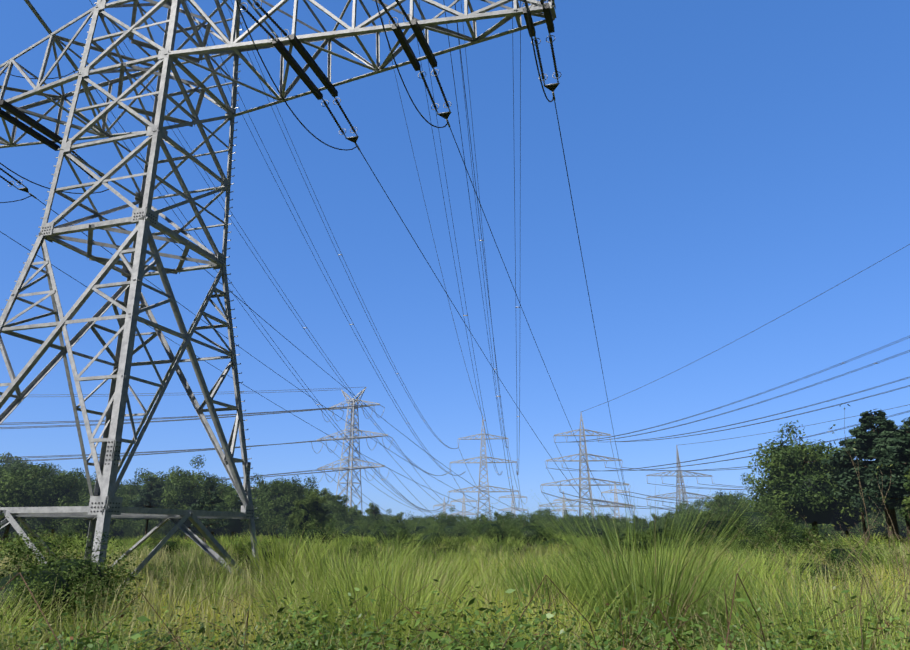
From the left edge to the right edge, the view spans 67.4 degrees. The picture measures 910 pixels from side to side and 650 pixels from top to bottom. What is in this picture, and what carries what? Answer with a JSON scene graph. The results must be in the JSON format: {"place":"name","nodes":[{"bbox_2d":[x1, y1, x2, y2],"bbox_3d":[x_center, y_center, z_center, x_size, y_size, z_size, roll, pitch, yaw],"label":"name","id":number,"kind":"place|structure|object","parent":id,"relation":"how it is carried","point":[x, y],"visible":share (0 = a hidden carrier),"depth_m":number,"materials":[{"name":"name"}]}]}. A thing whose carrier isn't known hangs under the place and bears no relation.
{"place":"outdoors","nodes":[
{"label":"outdoors","id":0,"kind":"place"},
{"bbox_2d":[0,0,909,523],"label":"sky","id":1,"kind":"structure","parent":0,"point":[731,164],"materials":[{"name":"blue"}]},
{"bbox_2d":[0,541,909,649],"bbox_3d":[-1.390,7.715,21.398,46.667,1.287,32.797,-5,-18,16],"label":"meadow grass","id":2,"kind":"structure","parent":0,"point":[208,614],"depth_m":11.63,"materials":[{"name":"green plant"}]},
{"bbox_2d":[203,616,777,649],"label":"weeds","id":3,"kind":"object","parent":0,"point":[508,640],"depth_m":7.57,"materials":[{"name":"green plant"}]},
{"label":"ground","id":4,"kind":"structure","parent":0,"visible":0},
{"bbox_2d":[0,452,30,474],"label":"tree","id":5,"kind":"object","parent":4,"relation":"on","point":[8,459],"visible":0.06,"depth_m":124.36,"materials":[{"name":"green plant"}]},
{"bbox_2d":[0,458,32,474],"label":"tree","id":6,"kind":"object","parent":4,"relation":"on","point":[24,465],"visible":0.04,"depth_m":96.81,"materials":[{"name":"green plant"}]},
{"bbox_2d":[0,462,50,544],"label":"tree","id":7,"kind":"object","parent":4,"relation":"on","point":[20,489],"visible":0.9,"depth_m":67.95,"materials":[{"name":"green plant"}]},
{"bbox_2d":[7,518,76,540],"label":"hedge shrub","id":8,"kind":"object","parent":4,"relation":"on","point":[55,530],"visible":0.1,"depth_m":76.42,"materials":[{"name":"green plant"}]},
{"bbox_2d":[4,519,80,556],"bbox_3d":[-17.522,9.438,28.875,2.714,2.439,2.888,16,-23,-42],"label":"shrub","id":9,"kind":"object","parent":4,"relation":"on","point":[53,541],"visible":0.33,"depth_m":29.11,"materials":[{"name":"green plant"}]},
{"bbox_2d":[0,486,88,537],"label":"hedge shrub","id":10,"kind":"object","parent":4,"relation":"on","point":[21,525],"visible":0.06,"depth_m":77.34,"materials":[{"name":"green plant"}]},
{"bbox_2d":[25,465,94,537],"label":"tree","id":11,"kind":"object","parent":4,"relation":"on","point":[63,486],"visible":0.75,"depth_m":71.86,"materials":[{"name":"green plant"}]},
{"bbox_2d":[0,511,143,610],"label":"meadow bush","id":12,"kind":"object","parent":4,"relation":"on","point":[90,566],"visible":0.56,"depth_m":12.17,"materials":[{"name":"green plant"}]},
{"bbox_2d":[0,522,146,647],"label":"meadow bush","id":13,"kind":"object","parent":4,"relation":"on","point":[33,578],"visible":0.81,"depth_m":9.73,"materials":[{"name":"green plant"}]},
{"bbox_2d":[51,487,131,536],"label":"tree","id":14,"kind":"object","parent":4,"relation":"on","point":[78,525],"visible":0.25,"depth_m":66.53,"materials":[{"name":"green plant"}]},
{"bbox_2d":[80,475,142,498],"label":"tree","id":15,"kind":"object","parent":4,"relation":"on","point":[122,485],"visible":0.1,"depth_m":93.35,"materials":[{"name":"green plant"}]},
{"bbox_2d":[109,520,139,539],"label":"hedge shrub","id":16,"kind":"object","parent":4,"relation":"on","point":[116,534],"visible":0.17,"depth_m":78.83,"materials":[{"name":"green plant"}]},
{"bbox_2d":[44,629,226,649],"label":"weeds","id":17,"kind":"object","parent":4,"relation":"on","point":[144,631],"visible":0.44,"depth_m":6.12,"materials":[{"name":"green plant"}]},
{"bbox_2d":[117,483,159,539],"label":"tree","id":18,"kind":"object","parent":4,"relation":"on","point":[127,498],"visible":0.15,"depth_m":83.15,"materials":[{"name":"green plant"}]},
{"bbox_2d":[122,519,157,542],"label":"hedge shrub","id":19,"kind":"object","parent":4,"relation":"on","point":[140,526],"visible":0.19,"depth_m":79.95,"materials":[{"name":"green plant"}]},
{"bbox_2d":[115,519,178,539],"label":"hedge shrub","id":20,"kind":"object","parent":4,"relation":"on","point":[157,523],"visible":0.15,"depth_m":79.21,"materials":[{"name":"green plant"}]},
{"bbox_2d":[128,477,169,534],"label":"tree","id":21,"kind":"object","parent":4,"relation":"on","point":[146,500],"visible":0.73,"depth_m":76.01,"materials":[{"name":"green plant"}]},
{"bbox_2d":[126,524,179,542],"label":"hedge shrub","id":22,"kind":"object","parent":4,"relation":"on","point":[162,530],"visible":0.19,"depth_m":79.70,"materials":[{"name":"green plant"}]},
{"bbox_2d":[132,468,178,543],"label":"tree","id":23,"kind":"object","parent":4,"relation":"on","point":[158,480],"visible":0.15,"depth_m":89.95,"materials":[{"name":"green plant"}]},
{"bbox_2d":[140,523,194,562],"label":"shrub","id":24,"kind":"object","parent":4,"relation":"on","point":[172,545],"visible":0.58,"depth_m":34.20,"materials":[{"name":"green plant"}]},
{"bbox_2d":[151,520,199,541],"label":"hedge shrub","id":25,"kind":"object","parent":4,"relation":"on","point":[195,530],"visible":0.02,"depth_m":79.24,"materials":[{"name":"green plant"}]},
{"bbox_2d":[152,455,222,541],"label":"tree","id":26,"kind":"object","parent":4,"relation":"on","point":[181,499],"visible":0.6,"depth_m":76.78,"materials":[{"name":"green plant"}]},
{"bbox_2d":[189,484,228,542],"bbox_3d":[-21.849,17.034,60.070,3.837,6.045,3.188,-7,-18,22],"label":"tree","id":27,"kind":"object","parent":4,"relation":"on","point":[204,500],"visible":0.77,"depth_m":60.02,"materials":[{"name":"green plant"}]},
{"bbox_2d":[190,474,236,544],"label":"tree","id":28,"kind":"object","parent":4,"relation":"on","point":[224,489],"visible":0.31,"depth_m":76.90,"materials":[{"name":"green plant"}]},
{"bbox_2d":[207,489,269,535],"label":"tree","id":29,"kind":"object","parent":4,"relation":"on","point":[234,503],"visible":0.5,"depth_m":72.99,"materials":[{"name":"green plant"}]},
{"bbox_2d":[205,539,300,574],"bbox_3d":[-6.590,7.862,22.416,3.232,1.701,2.896,11,-20,-33],"label":"meadow bush","id":30,"kind":"object","parent":4,"relation":"on","point":[243,549],"visible":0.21,"depth_m":22.38,"materials":[{"name":"green plant"}]},
{"bbox_2d":[229,508,278,535],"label":"hedge shrub","id":31,"kind":"object","parent":4,"relation":"on","point":[262,526],"visible":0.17,"depth_m":77.69,"materials":[{"name":"green plant"}]},
{"bbox_2d":[0,0,561,599],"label":"transmission tower","id":32,"kind":"structure","parent":4,"relation":"on","point":[102,510],"depth_m":20.54,"materials":[{"name":"metal"}]},
{"bbox_2d":[250,473,313,537],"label":"tree","id":33,"kind":"object","parent":4,"relation":"on","point":[280,501],"visible":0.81,"depth_m":78.59,"materials":[{"name":"green plant"}]},
{"bbox_2d":[251,475,317,510],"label":"tree","id":34,"kind":"object","parent":4,"relation":"on","point":[261,490],"visible":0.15,"depth_m":83.30,"materials":[{"name":"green plant"}]},
{"bbox_2d":[255,514,325,538],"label":"hedge shrub","id":35,"kind":"object","parent":4,"relation":"on","point":[282,529],"visible":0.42,"depth_m":72.11,"materials":[{"name":"green plant"}]},
{"bbox_2d":[284,492,317,541],"bbox_3d":[-14.227,18.302,63.375,2.859,5.548,3.005,-2,-17,6],"label":"tree","id":36,"kind":"object","parent":4,"relation":"on","point":[301,513],"visible":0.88,"depth_m":63.20,"materials":[{"name":"green plant"}]},
{"bbox_2d":[289,510,341,546],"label":"shrub","id":37,"kind":"object","parent":4,"relation":"on","point":[317,533],"visible":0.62,"depth_m":45.68,"materials":[{"name":"green plant"}]},
{"bbox_2d":[305,489,332,529],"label":"tree","id":38,"kind":"object","parent":4,"relation":"on","point":[316,504],"visible":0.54,"depth_m":65.34,"materials":[{"name":"green plant"}]},
{"bbox_2d":[319,488,348,523],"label":"tree","id":39,"kind":"object","parent":4,"relation":"on","point":[329,497],"visible":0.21,"depth_m":89.79,"materials":[{"name":"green plant"}]},
{"bbox_2d":[322,499,352,526],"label":"tree","id":40,"kind":"object","parent":4,"relation":"on","point":[335,510],"visible":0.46,"depth_m":81.04,"materials":[{"name":"green plant"}]},
{"bbox_2d":[330,515,369,539],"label":"hedge shrub","id":41,"kind":"object","parent":4,"relation":"on","point":[355,530],"visible":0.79,"depth_m":70.77,"materials":[{"name":"green plant"}]},
{"bbox_2d":[344,505,362,526],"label":"tree","id":42,"kind":"object","parent":4,"relation":"on","point":[355,511],"visible":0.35,"depth_m":87.86,"materials":[{"name":"green plant"}]},
{"bbox_2d":[335,533,385,557],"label":"meadow bush","id":43,"kind":"object","parent":4,"relation":"on","point":[361,545],"visible":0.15,"depth_m":31.99,"materials":[{"name":"green plant"}]},
{"bbox_2d":[3,606,739,649],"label":"bramble tangle","id":44,"kind":"object","parent":4,"relation":"on","point":[281,637],"visible":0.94,"depth_m":3.97,"materials":[{"name":"green plant"}]},
{"bbox_2d":[363,503,384,525],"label":"tree","id":45,"kind":"object","parent":4,"relation":"on","point":[372,511],"visible":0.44,"depth_m":89.39,"materials":[{"name":"green plant"}]},
{"bbox_2d":[358,511,393,537],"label":"hedge shrub","id":46,"kind":"object","parent":4,"relation":"on","point":[369,530],"visible":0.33,"depth_m":76.24,"materials":[{"name":"green plant"}]},
{"bbox_2d":[368,512,405,543],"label":"shrub","id":47,"kind":"object","parent":4,"relation":"on","point":[388,529],"visible":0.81,"depth_m":60.55,"materials":[{"name":"green plant"}]},
{"bbox_2d":[374,510,414,537],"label":"hedge shrub","id":48,"kind":"object","parent":4,"relation":"on","point":[395,525],"visible":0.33,"depth_m":71.93,"materials":[{"name":"green plant"}]},
{"bbox_2d":[389,512,403,526],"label":"tree","id":49,"kind":"object","parent":4,"relation":"on","point":[399,516],"visible":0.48,"depth_m":77.18,"materials":[{"name":"green plant"}]},
{"bbox_2d":[386,524,438,551],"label":"bush","id":50,"kind":"object","parent":4,"relation":"on","point":[401,536],"visible":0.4,"depth_m":39.43,"materials":[{"name":"green plant"}]},
{"bbox_2d":[400,515,438,539],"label":"hedge shrub","id":51,"kind":"object","parent":4,"relation":"on","point":[421,529],"visible":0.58,"depth_m":71.95,"materials":[{"name":"green plant"}]},
{"bbox_2d":[410,523,447,545],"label":"shrub","id":52,"kind":"object","parent":4,"relation":"on","point":[430,535],"visible":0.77,"depth_m":56.62,"materials":[{"name":"green plant"}]},
{"bbox_2d":[0,601,879,649],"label":"leafy weeds","id":53,"kind":"object","parent":4,"relation":"on","point":[395,632],"visible":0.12,"depth_m":7.27,"materials":[{"name":"green plant"}]},
{"bbox_2d":[434,507,459,527],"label":"tree","id":54,"kind":"object","parent":4,"relation":"on","point":[445,518],"visible":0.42,"depth_m":81.80,"materials":[{"name":"green plant"}]},
{"bbox_2d":[416,538,490,561],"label":"meadow bush","id":55,"kind":"object","parent":4,"relation":"on","point":[451,546],"visible":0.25,"depth_m":28.25,"materials":[{"name":"green plant"}]},
{"bbox_2d":[0,480,909,649],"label":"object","id":56,"kind":"object","parent":4,"relation":"on","point":[585,581],"visible":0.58,"depth_m":8.63,"materials":[{"name":"green plant"}]},
{"bbox_2d":[0,572,909,649],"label":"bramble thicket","id":57,"kind":"object","parent":4,"relation":"on","point":[520,644],"visible":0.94,"depth_m":5.23,"materials":[{"name":"green plant"}]},
{"bbox_2d":[0,0,909,518],"bbox_3d":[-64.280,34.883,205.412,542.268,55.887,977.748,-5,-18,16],"label":"conductors","id":58,"kind":"structure","parent":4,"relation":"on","point":[454,324],"depth_m":98.88,"materials":[{"name":"grey metal"}]},
{"bbox_2d":[2,549,908,649],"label":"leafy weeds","id":59,"kind":"object","parent":4,"relation":"on","point":[159,593],"visible":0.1,"depth_m":13.89,"materials":[{"name":"green plant"}]},
{"bbox_2d":[432,511,483,539],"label":"hedge shrub","id":60,"kind":"object","parent":4,"relation":"on","point":[452,530],"visible":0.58,"depth_m":73.32,"materials":[{"name":"green plant"}]},
{"bbox_2d":[446,526,494,547],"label":"bush","id":61,"kind":"object","parent":4,"relation":"on","point":[475,537],"visible":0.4,"depth_m":47.18,"materials":[{"name":"green plant"}]},
{"bbox_2d":[464,503,516,543],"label":"shrub","id":62,"kind":"object","parent":4,"relation":"on","point":[485,528],"visible":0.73,"depth_m":54.76,"materials":[{"name":"green plant"}]},
{"bbox_2d":[490,531,534,554],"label":"meadow bush","id":63,"kind":"object","parent":4,"relation":"on","point":[510,544],"visible":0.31,"depth_m":33.68,"materials":[{"name":"green plant"}]},
{"bbox_2d":[317,387,712,520],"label":"distant pylons","id":64,"kind":"object","parent":4,"relation":"on","point":[352,429],"visible":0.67,"depth_m":227.10,"materials":[{"name":"grey metal"}]},
{"bbox_2d":[24,0,712,516],"bbox_3d":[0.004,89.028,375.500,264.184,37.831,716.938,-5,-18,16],"label":"distant pylon insulators","id":65,"kind":"object","parent":64,"relation":"hanging from","point":[48,30],"visible":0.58,"depth_m":200.08,"materials":[{"name":"grey"}]},
{"bbox_2d":[504,511,530,526],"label":"tree","id":66,"kind":"object","parent":4,"relation":"on","point":[518,517],"visible":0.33,"depth_m":84.62,"materials":[{"name":"green plant"}]},
{"bbox_2d":[498,511,572,547],"bbox_3d":[5.899,15.024,49.228,4.427,3.587,4.270,16,-23,-42],"label":"shrub","id":67,"kind":"object","parent":4,"relation":"on","point":[535,531],"visible":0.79,"depth_m":48.87,"materials":[{"name":"green plant"}]},
{"bbox_2d":[526,507,557,520],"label":"tree","id":68,"kind":"object","parent":4,"relation":"on","point":[544,511],"visible":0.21,"depth_m":117.82,"materials":[{"name":"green plant"}]},
{"bbox_2d":[531,513,574,535],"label":"hedge shrub","id":69,"kind":"object","parent":4,"relation":"on","point":[561,528],"visible":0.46,"depth_m":74.41,"materials":[{"name":"green plant"}]},
{"bbox_2d":[527,525,581,551],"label":"bush","id":70,"kind":"object","parent":4,"relation":"on","point":[552,540],"visible":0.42,"depth_m":41.40,"materials":[{"name":"green plant"}]},
{"bbox_2d":[548,536,608,568],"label":"meadow bush","id":71,"kind":"object","parent":4,"relation":"on","point":[583,551],"visible":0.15,"depth_m":24.11,"materials":[{"name":"green plant"}]},
{"bbox_2d":[564,519,612,539],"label":"hedge shrub","id":72,"kind":"object","parent":4,"relation":"on","point":[597,529],"visible":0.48,"depth_m":72.51,"materials":[{"name":"green plant"}]},
{"bbox_2d":[586,512,618,526],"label":"bush","id":73,"kind":"object","parent":4,"relation":"on","point":[608,518],"visible":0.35,"depth_m":89.84,"materials":[{"name":"green plant"}]},
{"bbox_2d":[595,518,642,535],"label":"hedge shrub","id":74,"kind":"object","parent":4,"relation":"on","point":[617,524],"visible":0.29,"depth_m":77.15,"materials":[{"name":"green plant"}]},
{"bbox_2d":[602,526,641,541],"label":"shrub","id":75,"kind":"object","parent":4,"relation":"on","point":[621,534],"visible":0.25,"depth_m":51.67,"materials":[{"name":"green plant"}]},
{"bbox_2d":[593,529,688,558],"bbox_3d":[7.910,9.353,27.835,3.927,1.999,4.383,7,-18,-23],"label":"bush","id":76,"kind":"object","parent":4,"relation":"on","point":[639,544],"visible":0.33,"depth_m":27.67,"materials":[{"name":"green plant"}]},
{"bbox_2d":[631,511,681,543],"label":"shrub","id":77,"kind":"object","parent":4,"relation":"on","point":[660,530],"visible":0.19,"depth_m":42.99,"materials":[{"name":"green plant"}]},
{"bbox_2d":[623,525,712,552],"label":"bush","id":78,"kind":"object","parent":4,"relation":"on","point":[682,534],"visible":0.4,"depth_m":31.75,"materials":[{"name":"green plant"}]},
{"bbox_2d":[658,509,683,524],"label":"tree","id":79,"kind":"object","parent":4,"relation":"on","point":[668,514],"visible":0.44,"depth_m":91.30,"materials":[{"name":"green plant"}]},
{"bbox_2d":[673,499,709,515],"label":"tree","id":80,"kind":"object","parent":4,"relation":"on","point":[697,503],"visible":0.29,"depth_m":117.03,"materials":[{"name":"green plant"}]},
{"bbox_2d":[676,497,714,538],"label":"bush","id":81,"kind":"object","parent":4,"relation":"on","point":[687,520],"visible":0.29,"depth_m":70.05,"materials":[{"name":"green plant"}]},
{"bbox_2d":[679,514,750,549],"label":"bush","id":82,"kind":"object","parent":4,"relation":"on","point":[710,536],"visible":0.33,"depth_m":35.27,"materials":[{"name":"green plant"}]},
{"bbox_2d":[705,495,724,517],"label":"tree","id":83,"kind":"object","parent":4,"relation":"on","point":[710,505],"visible":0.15,"depth_m":86.70,"materials":[{"name":"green plant"}]},
{"bbox_2d":[674,508,756,540],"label":"shrub","id":84,"kind":"object","parent":4,"relation":"on","point":[709,522],"visible":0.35,"depth_m":46.88,"materials":[{"name":"green plant"}]},
{"bbox_2d":[705,489,749,509],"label":"tree","id":85,"kind":"object","parent":4,"relation":"on","point":[728,497],"visible":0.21,"depth_m":89.08,"materials":[{"name":"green plant"}]},
{"bbox_2d":[699,480,757,526],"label":"tree","id":86,"kind":"object","parent":4,"relation":"on","point":[723,512],"visible":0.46,"depth_m":65.80,"materials":[{"name":"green plant"}]},
{"bbox_2d":[724,487,797,539],"bbox_3d":[25.526,16.307,57.098,6.322,5.708,5.942,15,-22,-40],"label":"bush","id":87,"kind":"object","parent":4,"relation":"on","point":[752,521],"visible":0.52,"depth_m":55.87,"materials":[{"name":"green plant"}]},
{"bbox_2d":[715,513,806,558],"bbox_3d":[12.449,9.104,28.043,3.659,2.596,3.439,-6,-18,18],"label":"bush","id":88,"kind":"object","parent":4,"relation":"on","point":[745,542],"visible":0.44,"depth_m":27.50,"materials":[{"name":"green plant"}]},
{"bbox_2d":[740,472,806,527],"bbox_3d":[30.114,17.044,62.428,6.255,7.397,6.416,-1,-17,3],"label":"tree","id":89,"kind":"object","parent":4,"relation":"on","point":[765,512],"visible":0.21,"depth_m":63.16,"materials":[{"name":"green plant"}]},
{"bbox_2d":[728,537,819,564],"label":"meadow bush","id":90,"kind":"object","parent":4,"relation":"on","point":[764,547],"visible":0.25,"depth_m":25.80,"materials":[{"name":"green plant"}]},
{"bbox_2d":[754,503,827,551],"bbox_3d":[17.777,11.104,35.930,3.962,3.356,4.107,16,-23,-42],"label":"shrub","id":91,"kind":"object","parent":4,"relation":"on","point":[802,534],"visible":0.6,"depth_m":35.04,"materials":[{"name":"green plant"}]},
{"bbox_2d":[746,420,838,536],"bbox_3d":[30.461,14.132,59.288,9.632,11.152,8.890,-2,-17,6],"label":"tree","id":92,"kind":"object","parent":4,"relation":"on","point":[764,480],"visible":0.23,"depth_m":59.63,"materials":[{"name":"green plant"}]},
{"bbox_2d":[747,434,863,549],"bbox_3d":[29.357,14.076,57.017,9.477,9.932,9.239,2,-17,-7],"label":"tree","id":93,"kind":"object","parent":4,"relation":"on","point":[805,486],"visible":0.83,"depth_m":56.04,"materials":[{"name":"green plant"}]},
{"bbox_2d":[701,403,909,649],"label":"bush","id":94,"kind":"object","parent":4,"relation":"on","point":[881,561],"visible":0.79,"depth_m":8.36,"materials":[{"name":"green plant"}]},
{"bbox_2d":[733,535,904,594],"bbox_3d":[8.228,5.695,15.448,2.965,1.796,2.860,11,-20,-33],"label":"meadow bush","id":95,"kind":"object","parent":4,"relation":"on","point":[813,567],"visible":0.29,"depth_m":15.46,"materials":[{"name":"green plant"}]},
{"bbox_2d":[795,523,842,540],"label":"hedge shrub","id":96,"kind":"object","parent":4,"relation":"on","point":[823,531],"visible":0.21,"depth_m":67.62,"materials":[{"name":"green plant"}]},
{"bbox_2d":[782,533,908,574],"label":"meadow bush","id":97,"kind":"object","parent":4,"relation":"on","point":[834,556],"visible":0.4,"depth_m":20.27,"materials":[{"name":"green plant"}]},
{"bbox_2d":[805,520,886,540],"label":"hedge shrub","id":98,"kind":"object","parent":4,"relation":"on","point":[858,525],"visible":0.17,"depth_m":74.00,"materials":[{"name":"green plant"}]},
{"bbox_2d":[828,456,884,543],"bbox_3d":[32.570,14.107,55.358,4.698,8.907,5.220,8,-18,-23],"label":"tree","id":99,"kind":"object","parent":4,"relation":"on","point":[856,505],"visible":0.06,"depth_m":54.41,"materials":[{"name":"green plant"}]},
{"bbox_2d":[831,501,884,540],"bbox_3d":[34.878,15.910,61.005,6.568,8.745,6.062,-6,-18,19],"label":"tree","id":100,"kind":"object","parent":4,"relation":"on","point":[849,520],"visible":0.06,"depth_m":59.52,"materials":[{"name":"green plant"}]},
{"bbox_2d":[826,417,892,543],"bbox_3d":[31.134,11.580,49.675,6.730,10.440,8.099,-15,-22,41],"label":"tree","id":101,"kind":"object","parent":4,"relation":"on","point":[842,474],"visible":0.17,"depth_m":49.37,"materials":[{"name":"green plant"}]},
{"bbox_2d":[821,409,909,541],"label":"tree","id":102,"kind":"object","parent":4,"relation":"on","point":[883,439],"visible":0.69,"depth_m":48.43,"materials":[{"name":"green plant"}]},
{"bbox_2d":[850,507,904,538],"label":"hedge shrub","id":103,"kind":"object","parent":4,"relation":"on","point":[883,529],"visible":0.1,"depth_m":74.40,"materials":[{"name":"green plant"}]},
{"bbox_2d":[849,504,907,539],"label":"hedge shrub","id":104,"kind":"object","parent":4,"relation":"on","point":[899,525],"visible":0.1,"depth_m":74.25,"materials":[{"name":"green plant"}]},
{"bbox_2d":[851,416,909,506],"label":"tree","id":105,"kind":"object","parent":4,"relation":"on","point":[901,437],"visible":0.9,"depth_m":44.01,"materials":[{"name":"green plant"}]},
{"bbox_2d":[869,426,909,510],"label":"tree","id":106,"kind":"object","parent":4,"relation":"on","point":[898,505],"visible":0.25,"depth_m":45.00,"materials":[{"name":"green plant"}]},
{"bbox_2d":[899,470,909,522],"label":"tree","id":107,"kind":"object","parent":4,"relation":"on","point":[905,511],"visible":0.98,"depth_m":38.33,"materials":[{"name":"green plant"}]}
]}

